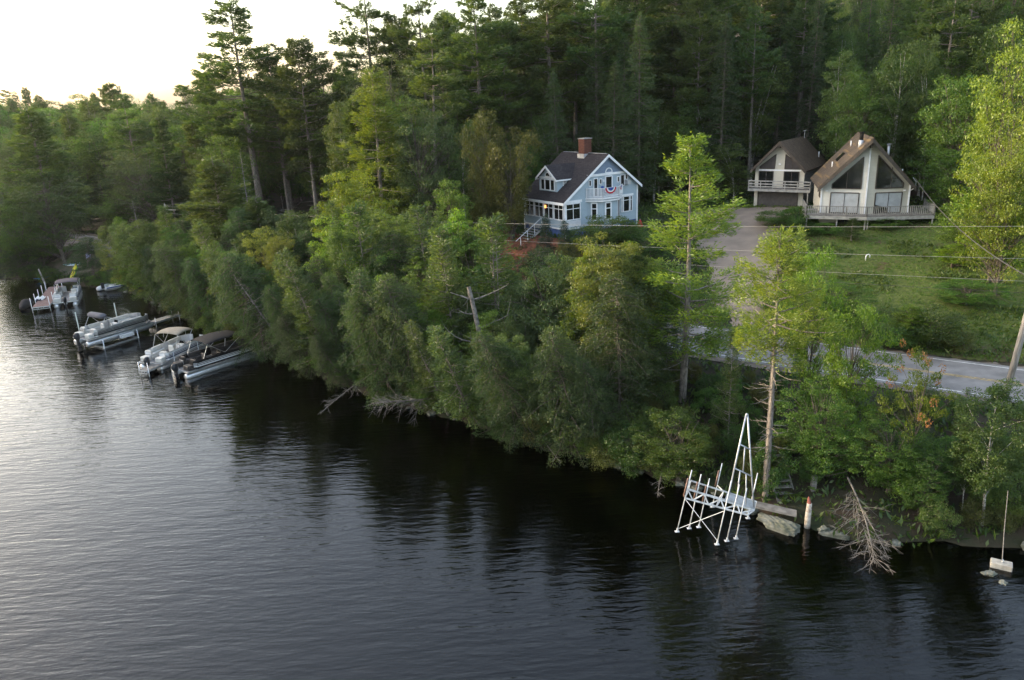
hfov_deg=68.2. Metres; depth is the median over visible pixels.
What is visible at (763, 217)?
shrub
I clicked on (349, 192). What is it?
maple tree
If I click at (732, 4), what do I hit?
pine tree
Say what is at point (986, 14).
pine tree
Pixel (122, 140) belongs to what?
maple tree
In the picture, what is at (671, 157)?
maple tree
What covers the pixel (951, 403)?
shrub
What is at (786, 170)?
garage chalet
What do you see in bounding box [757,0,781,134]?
pine tree
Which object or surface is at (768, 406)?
dead tree
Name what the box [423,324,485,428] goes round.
pine tree
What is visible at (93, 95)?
pine tree
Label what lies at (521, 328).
oak tree
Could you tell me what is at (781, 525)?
rock
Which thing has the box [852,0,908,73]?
maple tree
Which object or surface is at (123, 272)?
maple tree
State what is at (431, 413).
rock
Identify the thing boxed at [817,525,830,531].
rock
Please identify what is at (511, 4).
pine tree
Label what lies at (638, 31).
pine tree
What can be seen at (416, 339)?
pine tree
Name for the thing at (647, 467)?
shrub
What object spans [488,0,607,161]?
pine tree
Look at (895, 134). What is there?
birch tree
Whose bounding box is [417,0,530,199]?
pine tree
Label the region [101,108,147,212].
oak tree
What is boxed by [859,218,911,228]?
shrub
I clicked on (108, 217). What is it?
maple tree
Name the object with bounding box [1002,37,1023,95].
pine tree
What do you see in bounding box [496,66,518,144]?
hemlock tree
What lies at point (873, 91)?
maple tree
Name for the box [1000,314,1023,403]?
utility pole
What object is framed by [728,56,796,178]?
birch tree
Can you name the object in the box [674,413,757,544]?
dock section
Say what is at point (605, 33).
pine tree
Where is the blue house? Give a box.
[516,138,641,244]
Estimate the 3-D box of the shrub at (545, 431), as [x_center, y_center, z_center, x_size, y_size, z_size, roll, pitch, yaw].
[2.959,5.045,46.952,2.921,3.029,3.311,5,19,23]
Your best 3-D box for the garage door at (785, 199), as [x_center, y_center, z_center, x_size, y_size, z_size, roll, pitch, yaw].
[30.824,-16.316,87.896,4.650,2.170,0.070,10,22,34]
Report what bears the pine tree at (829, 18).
on the ground at (998, 540)
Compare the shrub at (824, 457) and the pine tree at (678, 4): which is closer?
the shrub at (824, 457)
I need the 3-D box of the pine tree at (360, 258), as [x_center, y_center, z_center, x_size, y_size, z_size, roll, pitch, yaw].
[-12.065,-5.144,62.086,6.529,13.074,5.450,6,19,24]
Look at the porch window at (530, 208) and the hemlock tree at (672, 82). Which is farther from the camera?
the hemlock tree at (672, 82)
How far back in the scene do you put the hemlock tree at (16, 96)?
208.79 m
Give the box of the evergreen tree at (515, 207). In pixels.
[475,125,543,238]
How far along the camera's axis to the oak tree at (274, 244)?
68.34 m
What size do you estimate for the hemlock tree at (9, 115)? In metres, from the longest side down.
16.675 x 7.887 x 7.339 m
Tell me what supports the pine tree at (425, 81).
on the ground at (998, 540)
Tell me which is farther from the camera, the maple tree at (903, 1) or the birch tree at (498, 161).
the maple tree at (903, 1)
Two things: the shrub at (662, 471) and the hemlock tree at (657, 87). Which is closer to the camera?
the shrub at (662, 471)
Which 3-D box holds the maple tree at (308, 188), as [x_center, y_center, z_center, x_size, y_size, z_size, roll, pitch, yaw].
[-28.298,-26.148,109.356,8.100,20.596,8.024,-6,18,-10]
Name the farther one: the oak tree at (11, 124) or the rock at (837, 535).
the oak tree at (11, 124)
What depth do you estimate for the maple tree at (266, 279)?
65.61 m
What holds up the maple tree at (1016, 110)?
on the ground at (998, 540)
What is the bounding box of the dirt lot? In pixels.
[46,250,120,275]
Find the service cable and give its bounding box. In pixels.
[915,178,1023,274]
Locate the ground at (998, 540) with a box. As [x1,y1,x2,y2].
[0,0,1023,547]
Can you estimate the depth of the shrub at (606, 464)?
44.16 m
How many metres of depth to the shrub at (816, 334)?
56.02 m
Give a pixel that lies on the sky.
(56, 49)
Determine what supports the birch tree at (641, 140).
on the ground at (998, 540)
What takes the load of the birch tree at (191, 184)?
on the ground at (998, 540)
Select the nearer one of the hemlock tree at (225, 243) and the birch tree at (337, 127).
the hemlock tree at (225, 243)
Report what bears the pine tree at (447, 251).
on the ground at (998, 540)
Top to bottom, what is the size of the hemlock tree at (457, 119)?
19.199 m
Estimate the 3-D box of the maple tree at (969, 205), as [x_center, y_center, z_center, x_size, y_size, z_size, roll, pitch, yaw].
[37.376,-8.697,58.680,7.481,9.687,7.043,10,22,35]
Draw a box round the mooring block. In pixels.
[990,557,1012,571]
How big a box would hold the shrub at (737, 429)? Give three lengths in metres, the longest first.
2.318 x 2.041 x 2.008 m
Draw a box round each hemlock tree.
[0,244,55,278]
[5,106,14,132]
[10,90,21,111]
[48,143,103,231]
[63,237,111,283]
[82,97,93,125]
[83,173,129,228]
[92,114,116,170]
[137,245,181,322]
[140,288,170,303]
[141,100,152,155]
[147,179,186,231]
[148,239,213,330]
[164,236,186,296]
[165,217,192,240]
[173,280,203,323]
[179,256,228,334]
[181,95,195,109]
[203,100,241,204]
[207,251,292,364]
[217,232,243,255]
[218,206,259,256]
[219,284,263,343]
[242,92,278,204]
[261,282,311,371]
[266,337,315,363]
[272,258,311,317]
[273,313,324,379]
[287,233,307,276]
[289,229,322,287]
[302,256,344,326]
[307,293,362,381]
[307,334,352,390]
[316,271,353,371]
[336,266,418,409]
[345,297,406,386]
[364,272,472,411]
[366,229,424,312]
[388,40,410,110]
[427,49,472,212]
[445,68,474,205]
[463,30,479,200]
[463,329,556,453]
[465,400,542,445]
[466,63,504,201]
[487,342,538,429]
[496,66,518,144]
[500,246,571,352]
[508,81,529,167]
[520,87,543,177]
[521,324,607,467]
[521,423,573,446]
[536,68,575,165]
[543,246,661,386]
[553,117,572,150]
[555,249,686,412]
[557,78,587,151]
[562,356,625,457]
[571,30,617,158]
[571,119,604,152]
[579,269,667,441]
[582,66,621,164]
[591,60,641,190]
[603,35,654,189]
[614,11,670,205]
[640,39,668,123]
[655,14,680,143]
[655,267,695,363]
[693,14,752,197]
[705,10,746,175]
[724,0,761,159]
[751,41,797,163]
[757,0,796,146]
[781,74,820,126]
[782,0,831,151]
[784,74,816,116]
[815,0,843,109]
[847,0,870,76]
[852,0,882,85]
[859,0,906,155]
[959,0,1011,80]
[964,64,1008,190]
[965,0,991,57]
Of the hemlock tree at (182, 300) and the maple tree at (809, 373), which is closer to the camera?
the maple tree at (809, 373)
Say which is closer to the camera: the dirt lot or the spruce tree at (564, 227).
the spruce tree at (564, 227)
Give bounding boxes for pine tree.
[0,89,21,108]
[0,105,113,248]
[0,115,10,155]
[5,97,22,128]
[15,109,62,207]
[19,86,35,113]
[28,100,46,115]
[32,95,50,119]
[34,101,57,117]
[48,104,90,136]
[50,112,89,181]
[50,120,64,138]
[75,100,90,123]
[75,100,114,148]
[79,102,111,130]
[88,82,132,124]
[89,91,100,114]
[103,94,135,114]
[105,93,154,165]
[107,223,160,304]
[112,221,146,267]
[143,113,195,226]
[144,91,157,112]
[147,107,170,164]
[149,100,167,154]
[153,155,282,273]
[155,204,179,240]
[158,100,178,119]
[166,85,199,132]
[168,120,217,202]
[170,0,315,219]
[179,75,237,193]
[179,202,196,244]
[190,218,251,334]
[197,104,205,115]
[203,202,222,235]
[213,208,233,245]
[217,88,241,120]
[227,252,267,328]
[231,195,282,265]
[235,56,306,216]
[256,205,280,248]
[259,94,294,220]
[262,35,343,218]
[269,258,329,364]
[273,247,341,376]
[293,50,354,190]
[303,242,327,285]
[319,200,351,286]
[320,96,396,215]
[321,64,356,173]
[326,0,408,207]
[328,263,354,308]
[329,289,359,372]
[336,67,428,227]
[339,199,383,291]
[344,69,363,88]
[355,13,428,111]
[386,0,454,199]
[398,211,420,271]
[399,204,437,307]
[402,27,467,215]
[403,319,454,415]
[415,221,474,355]
[416,9,476,193]
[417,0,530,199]
[420,234,479,373]
[420,277,438,344]
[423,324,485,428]
[434,245,471,324]
[442,10,466,62]
[452,229,497,312]
[461,211,541,341]
[467,17,553,200]
[469,29,495,98]
[472,28,513,133]
[481,3,503,59]
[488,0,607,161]
[491,0,554,119]
[494,6,506,21]
[511,0,536,31]
[525,21,556,136]
[535,0,623,150]
[539,0,576,143]
[539,14,566,149]
[546,27,593,150]
[555,0,634,148]
[581,0,679,175]
[587,1,625,56]
[588,0,609,31]
[614,131,763,402]
[623,0,659,68]
[624,280,664,377]
[630,0,734,152]
[638,13,666,69]
[646,14,712,132]
[662,0,726,191]
[665,0,768,148]
[708,0,803,145]
[708,327,746,436]
[723,224,848,500]
[724,1,769,172]
[727,5,781,187]
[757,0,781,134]
[758,0,853,136]
[771,0,828,137]
[780,1,830,134]
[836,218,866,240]
[891,0,941,62]
[897,0,959,170]
[899,0,925,30]
[913,0,990,179]
[942,0,1011,131]
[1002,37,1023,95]
[1007,0,1023,46]
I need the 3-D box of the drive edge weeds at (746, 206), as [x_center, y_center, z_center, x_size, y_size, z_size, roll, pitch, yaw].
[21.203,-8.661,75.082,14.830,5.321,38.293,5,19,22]
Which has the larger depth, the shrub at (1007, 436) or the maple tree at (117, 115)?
the maple tree at (117, 115)
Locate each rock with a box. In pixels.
[427,410,435,415]
[675,481,684,485]
[692,486,702,490]
[745,508,758,514]
[756,512,800,536]
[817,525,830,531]
[818,530,849,540]
[892,539,900,546]
[980,570,997,576]
[998,579,1007,585]
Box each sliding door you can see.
[758,171,773,187]
[783,171,799,188]
[829,192,859,213]
[873,191,902,213]
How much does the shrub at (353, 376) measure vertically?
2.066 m
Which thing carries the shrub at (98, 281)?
on the ground at (998, 540)
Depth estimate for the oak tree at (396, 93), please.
91.24 m
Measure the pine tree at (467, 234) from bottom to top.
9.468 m
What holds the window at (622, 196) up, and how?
in the blue house
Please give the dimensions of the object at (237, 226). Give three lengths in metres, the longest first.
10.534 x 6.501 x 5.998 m
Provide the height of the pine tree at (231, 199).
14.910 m
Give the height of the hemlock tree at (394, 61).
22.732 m
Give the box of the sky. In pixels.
[0,0,629,111]
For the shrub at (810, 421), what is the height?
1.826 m
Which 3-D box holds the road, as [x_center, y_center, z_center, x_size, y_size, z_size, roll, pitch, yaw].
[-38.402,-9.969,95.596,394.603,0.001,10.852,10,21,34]
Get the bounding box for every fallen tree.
[317,381,360,414]
[364,392,433,423]
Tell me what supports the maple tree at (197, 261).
on the ground at (998, 540)
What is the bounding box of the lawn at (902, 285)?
[779,219,1023,361]
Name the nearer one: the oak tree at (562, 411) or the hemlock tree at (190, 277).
the oak tree at (562, 411)
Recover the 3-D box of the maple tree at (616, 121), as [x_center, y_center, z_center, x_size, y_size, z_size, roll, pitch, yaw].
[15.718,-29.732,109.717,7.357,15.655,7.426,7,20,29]
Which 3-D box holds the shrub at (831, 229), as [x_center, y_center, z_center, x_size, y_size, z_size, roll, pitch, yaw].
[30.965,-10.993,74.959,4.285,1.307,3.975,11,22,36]
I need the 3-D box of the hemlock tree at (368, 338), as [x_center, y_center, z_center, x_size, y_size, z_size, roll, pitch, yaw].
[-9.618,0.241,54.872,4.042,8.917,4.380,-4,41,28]
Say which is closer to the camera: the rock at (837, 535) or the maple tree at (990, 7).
the rock at (837, 535)
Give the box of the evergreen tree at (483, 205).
[454,106,506,242]
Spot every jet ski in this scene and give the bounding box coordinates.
[19,299,33,309]
[96,283,107,290]
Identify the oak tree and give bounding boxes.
[0,114,15,135]
[0,130,38,201]
[0,134,41,193]
[0,186,44,241]
[1,170,93,266]
[4,118,26,139]
[96,149,178,234]
[97,142,154,230]
[100,241,143,293]
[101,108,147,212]
[131,104,183,209]
[132,142,187,218]
[149,214,179,244]
[238,238,264,267]
[242,226,278,281]
[245,205,311,275]
[256,232,301,294]
[263,290,296,335]
[334,67,424,194]
[351,52,424,185]
[359,211,433,281]
[376,226,435,317]
[389,97,465,233]
[397,203,449,240]
[438,275,490,373]
[458,306,517,385]
[464,316,541,370]
[491,308,544,377]
[494,250,579,348]
[524,337,628,433]
[545,255,599,346]
[564,232,661,383]
[632,257,684,342]
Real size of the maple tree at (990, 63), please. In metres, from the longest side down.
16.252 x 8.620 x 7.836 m
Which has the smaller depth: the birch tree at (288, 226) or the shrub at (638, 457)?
the shrub at (638, 457)
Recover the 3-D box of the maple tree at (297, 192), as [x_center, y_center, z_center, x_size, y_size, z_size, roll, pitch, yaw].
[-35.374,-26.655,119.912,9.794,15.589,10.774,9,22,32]
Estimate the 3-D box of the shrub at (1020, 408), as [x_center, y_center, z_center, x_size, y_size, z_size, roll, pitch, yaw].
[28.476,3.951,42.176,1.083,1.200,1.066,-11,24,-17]
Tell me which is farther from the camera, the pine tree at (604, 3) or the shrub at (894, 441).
the pine tree at (604, 3)
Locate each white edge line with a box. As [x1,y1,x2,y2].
[62,244,1023,400]
[78,234,1020,369]
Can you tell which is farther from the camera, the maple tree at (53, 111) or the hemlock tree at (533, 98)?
the maple tree at (53, 111)
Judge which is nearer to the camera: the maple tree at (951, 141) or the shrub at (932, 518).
the shrub at (932, 518)
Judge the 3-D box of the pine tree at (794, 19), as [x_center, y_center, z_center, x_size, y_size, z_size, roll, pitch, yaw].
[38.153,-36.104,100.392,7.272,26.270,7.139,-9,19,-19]
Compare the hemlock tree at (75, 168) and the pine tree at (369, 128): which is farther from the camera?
the hemlock tree at (75, 168)
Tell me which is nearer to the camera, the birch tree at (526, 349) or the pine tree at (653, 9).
the birch tree at (526, 349)
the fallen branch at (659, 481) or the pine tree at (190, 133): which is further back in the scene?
the pine tree at (190, 133)
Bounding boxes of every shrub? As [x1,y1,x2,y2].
[18,263,49,281]
[31,268,59,283]
[85,271,118,286]
[194,306,222,333]
[223,316,248,339]
[346,364,366,382]
[353,353,377,375]
[359,359,386,388]
[394,353,419,380]
[403,386,428,406]
[436,374,470,404]
[463,366,504,417]
[470,397,498,427]
[518,403,560,449]
[535,395,577,445]
[554,237,583,262]
[558,226,607,253]
[580,214,637,248]
[583,427,624,470]
[599,419,653,478]
[605,220,661,244]
[606,399,654,452]
[612,370,666,411]
[623,230,676,261]
[628,419,679,471]
[634,395,664,418]
[645,434,690,486]
[647,381,679,419]
[650,416,673,447]
[652,366,668,385]
[656,412,697,453]
[664,361,678,372]
[665,403,691,422]
[670,374,679,395]
[687,362,702,383]
[691,386,722,411]
[693,373,725,399]
[694,434,721,464]
[697,422,721,449]
[708,405,738,429]
[711,372,727,383]
[715,423,752,459]
[721,379,742,392]
[734,444,779,484]
[740,418,766,445]
[742,406,764,428]
[743,371,757,383]
[748,380,768,405]
[748,438,799,494]
[754,209,803,226]
[755,436,786,465]
[757,298,797,316]
[757,394,787,417]
[763,374,787,389]
[768,206,816,226]
[771,294,840,341]
[773,423,807,454]
[778,221,830,235]
[793,409,823,431]
[794,455,829,485]
[804,432,850,474]
[805,222,842,233]
[813,394,834,416]
[843,428,889,469]
[852,387,862,410]
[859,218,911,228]
[859,316,929,349]
[865,402,885,420]
[866,459,934,498]
[880,431,925,465]
[882,389,910,409]
[890,302,967,352]
[897,410,914,427]
[907,425,933,446]
[914,382,945,407]
[916,208,959,221]
[916,496,964,539]
[921,435,979,490]
[924,329,979,352]
[925,477,949,502]
[927,436,973,459]
[929,400,951,422]
[947,394,969,412]
[951,420,977,438]
[959,496,993,530]
[961,427,1016,464]
[961,480,1001,513]
[985,502,1023,533]
[988,468,1023,519]
[1007,443,1023,478]
[1015,399,1023,419]
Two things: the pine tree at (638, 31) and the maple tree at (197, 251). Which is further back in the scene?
the pine tree at (638, 31)
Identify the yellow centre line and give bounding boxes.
[70,239,1002,382]
[73,239,1020,383]
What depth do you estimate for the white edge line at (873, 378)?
47.76 m
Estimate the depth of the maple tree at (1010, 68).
83.39 m
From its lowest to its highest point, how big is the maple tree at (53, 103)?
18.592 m
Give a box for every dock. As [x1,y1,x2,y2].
[29,281,61,311]
[137,343,205,376]
[151,311,180,326]
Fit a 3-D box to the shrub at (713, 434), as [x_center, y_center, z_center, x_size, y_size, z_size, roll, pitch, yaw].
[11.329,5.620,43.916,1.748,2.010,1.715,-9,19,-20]
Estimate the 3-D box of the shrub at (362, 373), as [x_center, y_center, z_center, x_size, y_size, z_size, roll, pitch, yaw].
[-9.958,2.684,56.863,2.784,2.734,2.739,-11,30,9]
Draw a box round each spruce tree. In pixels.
[535,215,557,263]
[555,219,574,266]
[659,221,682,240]
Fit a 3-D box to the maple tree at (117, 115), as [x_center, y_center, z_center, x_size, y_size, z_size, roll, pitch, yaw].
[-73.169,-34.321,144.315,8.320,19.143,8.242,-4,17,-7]
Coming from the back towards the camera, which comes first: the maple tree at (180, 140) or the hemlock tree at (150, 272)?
the maple tree at (180, 140)
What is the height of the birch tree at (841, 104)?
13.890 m
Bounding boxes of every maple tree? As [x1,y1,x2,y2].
[0,103,17,139]
[0,126,26,188]
[0,203,51,279]
[0,221,76,265]
[24,108,56,125]
[37,107,67,128]
[45,100,61,116]
[51,136,106,223]
[64,93,87,110]
[72,110,81,124]
[73,129,136,212]
[74,117,132,201]
[98,191,140,226]
[99,196,172,226]
[102,108,157,184]
[105,108,140,148]
[110,250,160,289]
[113,93,143,120]
[113,216,135,254]
[131,103,144,118]
[140,125,210,182]
[155,225,200,286]
[164,108,183,122]
[167,103,195,111]
[174,241,209,281]
[188,134,258,210]
[188,242,237,301]
[190,253,208,285]
[217,89,270,202]
[217,99,276,203]
[239,263,288,326]
[256,128,312,209]
[291,90,335,212]
[296,108,336,207]
[302,213,384,289]
[305,349,360,375]
[307,103,367,190]
[310,170,398,246]
[314,236,348,298]
[352,95,445,213]
[355,248,405,301]
[361,275,397,349]
[366,385,411,405]
[396,298,460,368]
[398,256,452,324]
[403,97,461,208]
[405,370,476,409]
[424,178,474,243]
[435,208,482,266]
[435,234,512,317]
[443,220,498,288]
[476,225,518,311]
[508,144,544,189]
[554,244,605,365]
[567,425,615,454]
[598,89,645,162]
[628,406,715,482]
[640,94,678,186]
[653,114,701,199]
[654,129,683,195]
[772,375,864,479]
[778,244,847,426]
[809,279,879,316]
[820,297,904,448]
[826,65,899,150]
[835,410,945,495]
[838,0,873,48]
[847,52,912,150]
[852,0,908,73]
[860,0,915,45]
[860,17,908,72]
[866,53,947,172]
[874,338,961,496]
[887,303,940,340]
[894,446,963,513]
[906,147,990,217]
[908,76,1004,182]
[911,73,1015,203]
[916,54,984,183]
[925,5,972,69]
[929,191,995,255]
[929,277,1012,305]
[932,243,982,267]
[938,165,1023,283]
[952,34,1020,146]
[961,19,1023,100]
[973,66,1023,161]
[978,0,1014,34]
[981,22,1023,69]
[992,0,1023,69]
[999,56,1023,93]
[1003,82,1023,155]
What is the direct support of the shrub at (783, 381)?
on the ground at (998, 540)
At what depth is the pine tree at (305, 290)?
57.28 m
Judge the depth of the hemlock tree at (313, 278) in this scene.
61.97 m
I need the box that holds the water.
[0,278,1023,679]
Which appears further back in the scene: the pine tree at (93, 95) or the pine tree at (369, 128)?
the pine tree at (93, 95)
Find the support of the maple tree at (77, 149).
on the ground at (998, 540)
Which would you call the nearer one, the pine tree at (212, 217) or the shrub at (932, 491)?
the shrub at (932, 491)
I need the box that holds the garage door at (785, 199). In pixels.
[757,191,797,206]
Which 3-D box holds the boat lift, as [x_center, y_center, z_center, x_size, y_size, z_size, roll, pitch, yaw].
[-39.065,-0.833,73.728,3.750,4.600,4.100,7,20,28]
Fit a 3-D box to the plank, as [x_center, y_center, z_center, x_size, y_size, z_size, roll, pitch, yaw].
[13.332,8.556,38.343,2.102,0.290,0.447,6,19,24]
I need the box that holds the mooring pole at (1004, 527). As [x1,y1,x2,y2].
[1002,493,1007,558]
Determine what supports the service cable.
attached to the utility pole at (1015, 357)
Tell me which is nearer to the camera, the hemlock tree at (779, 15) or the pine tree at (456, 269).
the pine tree at (456, 269)
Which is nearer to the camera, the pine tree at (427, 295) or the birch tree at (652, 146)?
the pine tree at (427, 295)
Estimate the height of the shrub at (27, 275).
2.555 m
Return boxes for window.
[525,201,534,215]
[534,202,543,217]
[544,203,553,218]
[553,205,563,220]
[566,202,580,220]
[605,175,612,191]
[620,174,624,185]
[621,196,622,211]
[623,195,629,211]
[630,195,632,210]
[759,154,776,168]
[784,154,799,169]
[831,157,864,188]
[875,155,903,188]
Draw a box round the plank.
[755,501,796,516]
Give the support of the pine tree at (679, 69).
on the ground at (998, 540)
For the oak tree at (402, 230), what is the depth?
61.91 m
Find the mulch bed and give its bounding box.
[449,228,585,286]
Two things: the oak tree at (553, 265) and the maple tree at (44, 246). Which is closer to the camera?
the oak tree at (553, 265)
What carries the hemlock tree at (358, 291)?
on the ground at (998, 540)
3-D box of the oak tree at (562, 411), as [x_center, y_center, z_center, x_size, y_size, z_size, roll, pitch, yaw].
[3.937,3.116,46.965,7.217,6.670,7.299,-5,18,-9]
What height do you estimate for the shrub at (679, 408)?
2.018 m
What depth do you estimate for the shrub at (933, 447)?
37.83 m
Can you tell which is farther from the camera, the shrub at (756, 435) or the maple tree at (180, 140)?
the maple tree at (180, 140)
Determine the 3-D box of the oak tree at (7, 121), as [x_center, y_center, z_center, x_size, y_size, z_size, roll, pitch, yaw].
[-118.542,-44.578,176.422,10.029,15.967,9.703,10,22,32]
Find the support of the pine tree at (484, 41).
on the ground at (998, 540)
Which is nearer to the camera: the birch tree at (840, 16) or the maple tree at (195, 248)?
the maple tree at (195, 248)
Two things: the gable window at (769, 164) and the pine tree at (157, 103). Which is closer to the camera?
the gable window at (769, 164)
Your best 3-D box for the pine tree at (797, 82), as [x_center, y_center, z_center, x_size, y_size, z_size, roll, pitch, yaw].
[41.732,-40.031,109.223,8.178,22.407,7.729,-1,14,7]
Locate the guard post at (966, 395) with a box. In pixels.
[965,389,970,400]
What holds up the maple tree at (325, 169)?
on the ground at (998, 540)
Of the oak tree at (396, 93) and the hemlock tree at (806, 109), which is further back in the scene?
the hemlock tree at (806, 109)
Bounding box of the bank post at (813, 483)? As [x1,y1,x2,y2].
[810,474,816,491]
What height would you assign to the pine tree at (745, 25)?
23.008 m
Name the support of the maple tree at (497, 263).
on the ground at (998, 540)
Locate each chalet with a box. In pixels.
[748,130,826,206]
[802,132,935,229]
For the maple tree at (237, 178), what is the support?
on the ground at (998, 540)
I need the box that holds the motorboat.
[100,283,123,290]
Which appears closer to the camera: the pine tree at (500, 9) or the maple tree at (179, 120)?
the maple tree at (179, 120)
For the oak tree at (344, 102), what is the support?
on the ground at (998, 540)
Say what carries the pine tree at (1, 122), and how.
on the ground at (998, 540)
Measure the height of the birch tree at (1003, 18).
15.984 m
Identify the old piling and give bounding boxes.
[804,496,811,528]
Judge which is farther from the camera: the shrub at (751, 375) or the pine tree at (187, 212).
the pine tree at (187, 212)
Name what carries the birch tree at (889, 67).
on the ground at (998, 540)
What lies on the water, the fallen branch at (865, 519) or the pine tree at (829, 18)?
the fallen branch at (865, 519)
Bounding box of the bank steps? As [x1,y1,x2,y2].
[770,448,793,502]
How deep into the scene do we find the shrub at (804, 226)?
75.32 m
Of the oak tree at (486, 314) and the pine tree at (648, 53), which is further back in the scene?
the pine tree at (648, 53)
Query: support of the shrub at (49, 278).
on the ground at (998, 540)
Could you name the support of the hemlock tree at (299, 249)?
on the ground at (998, 540)
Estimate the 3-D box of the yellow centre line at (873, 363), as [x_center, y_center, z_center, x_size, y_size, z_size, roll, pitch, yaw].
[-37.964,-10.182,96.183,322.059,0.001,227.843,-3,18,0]
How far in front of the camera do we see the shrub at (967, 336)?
51.78 m
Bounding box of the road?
[0,225,1023,401]
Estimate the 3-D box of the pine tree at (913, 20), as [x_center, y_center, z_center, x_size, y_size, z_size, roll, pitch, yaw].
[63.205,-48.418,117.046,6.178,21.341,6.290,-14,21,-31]
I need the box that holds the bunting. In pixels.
[605,187,615,193]
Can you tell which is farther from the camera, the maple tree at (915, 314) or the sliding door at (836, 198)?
the sliding door at (836, 198)
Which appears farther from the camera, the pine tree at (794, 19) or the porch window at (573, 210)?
the pine tree at (794, 19)
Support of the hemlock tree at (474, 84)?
on the ground at (998, 540)
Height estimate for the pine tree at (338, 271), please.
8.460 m
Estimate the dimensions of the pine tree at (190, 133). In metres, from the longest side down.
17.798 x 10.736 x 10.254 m
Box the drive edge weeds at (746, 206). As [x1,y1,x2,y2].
[681,203,807,336]
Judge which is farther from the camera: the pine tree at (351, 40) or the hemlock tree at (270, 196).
the hemlock tree at (270, 196)
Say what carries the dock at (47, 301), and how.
in the water
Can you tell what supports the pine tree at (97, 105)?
on the ground at (998, 540)
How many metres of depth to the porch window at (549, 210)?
78.22 m
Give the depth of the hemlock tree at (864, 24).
106.87 m
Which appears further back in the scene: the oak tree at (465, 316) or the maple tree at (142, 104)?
the maple tree at (142, 104)
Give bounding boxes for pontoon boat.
[52,277,82,307]
[73,312,154,350]
[138,327,209,370]
[171,330,260,378]
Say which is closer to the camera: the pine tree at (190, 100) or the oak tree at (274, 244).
the oak tree at (274, 244)
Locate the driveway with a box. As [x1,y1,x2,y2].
[686,207,795,333]
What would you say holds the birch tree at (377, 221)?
on the ground at (998, 540)
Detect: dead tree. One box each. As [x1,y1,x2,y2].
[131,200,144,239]
[234,275,291,357]
[238,153,254,214]
[309,172,322,241]
[442,282,510,398]
[485,242,511,320]
[756,312,775,487]
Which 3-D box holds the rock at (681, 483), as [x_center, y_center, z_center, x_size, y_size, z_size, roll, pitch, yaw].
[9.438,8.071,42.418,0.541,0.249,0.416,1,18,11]
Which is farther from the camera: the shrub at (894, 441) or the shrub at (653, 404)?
the shrub at (653, 404)
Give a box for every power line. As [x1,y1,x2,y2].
[3,197,1018,258]
[84,200,997,226]
[86,212,1009,280]
[90,215,1021,292]
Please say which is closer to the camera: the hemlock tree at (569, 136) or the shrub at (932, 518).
the shrub at (932, 518)
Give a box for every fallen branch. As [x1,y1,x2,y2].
[652,476,665,496]
[829,477,898,572]
[864,514,888,558]
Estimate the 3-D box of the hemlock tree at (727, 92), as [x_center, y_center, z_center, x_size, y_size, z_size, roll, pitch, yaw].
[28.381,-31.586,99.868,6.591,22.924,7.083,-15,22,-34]
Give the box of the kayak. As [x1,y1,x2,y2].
[70,264,77,277]
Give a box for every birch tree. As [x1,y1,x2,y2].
[92,224,152,299]
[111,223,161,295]
[127,219,178,274]
[162,122,184,175]
[184,152,214,212]
[201,244,265,330]
[228,250,267,331]
[230,232,264,267]
[268,146,285,208]
[272,210,316,277]
[303,205,328,242]
[304,211,369,255]
[321,101,361,200]
[323,220,363,292]
[344,206,394,274]
[369,92,404,192]
[435,118,488,219]
[469,143,509,199]
[494,333,545,415]
[501,134,535,201]
[502,266,540,342]
[510,253,558,342]
[520,112,563,175]
[541,256,578,323]
[563,247,630,289]
[602,124,622,164]
[613,245,660,380]
[619,111,655,187]
[630,109,680,201]
[642,107,684,197]
[677,90,731,192]
[706,143,754,197]
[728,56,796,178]
[812,28,864,142]
[812,48,863,160]
[817,0,858,103]
[818,0,846,81]
[819,20,857,118]
[824,71,866,152]
[833,26,875,122]
[846,0,872,77]
[862,31,903,85]
[863,59,913,162]
[864,0,896,57]
[868,35,934,176]
[894,89,950,195]
[897,23,934,90]
[902,34,949,199]
[946,377,1023,525]
[947,107,1023,294]
[951,16,1023,262]
[951,426,984,508]
[984,1,1011,35]
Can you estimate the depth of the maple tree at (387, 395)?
54.65 m
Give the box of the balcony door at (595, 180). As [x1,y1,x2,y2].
[593,178,597,196]
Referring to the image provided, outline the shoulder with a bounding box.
[8,231,1023,406]
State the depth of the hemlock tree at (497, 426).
47.82 m
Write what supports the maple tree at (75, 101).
on the ground at (998, 540)
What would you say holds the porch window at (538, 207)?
in the blue house
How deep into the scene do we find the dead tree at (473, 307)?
50.17 m

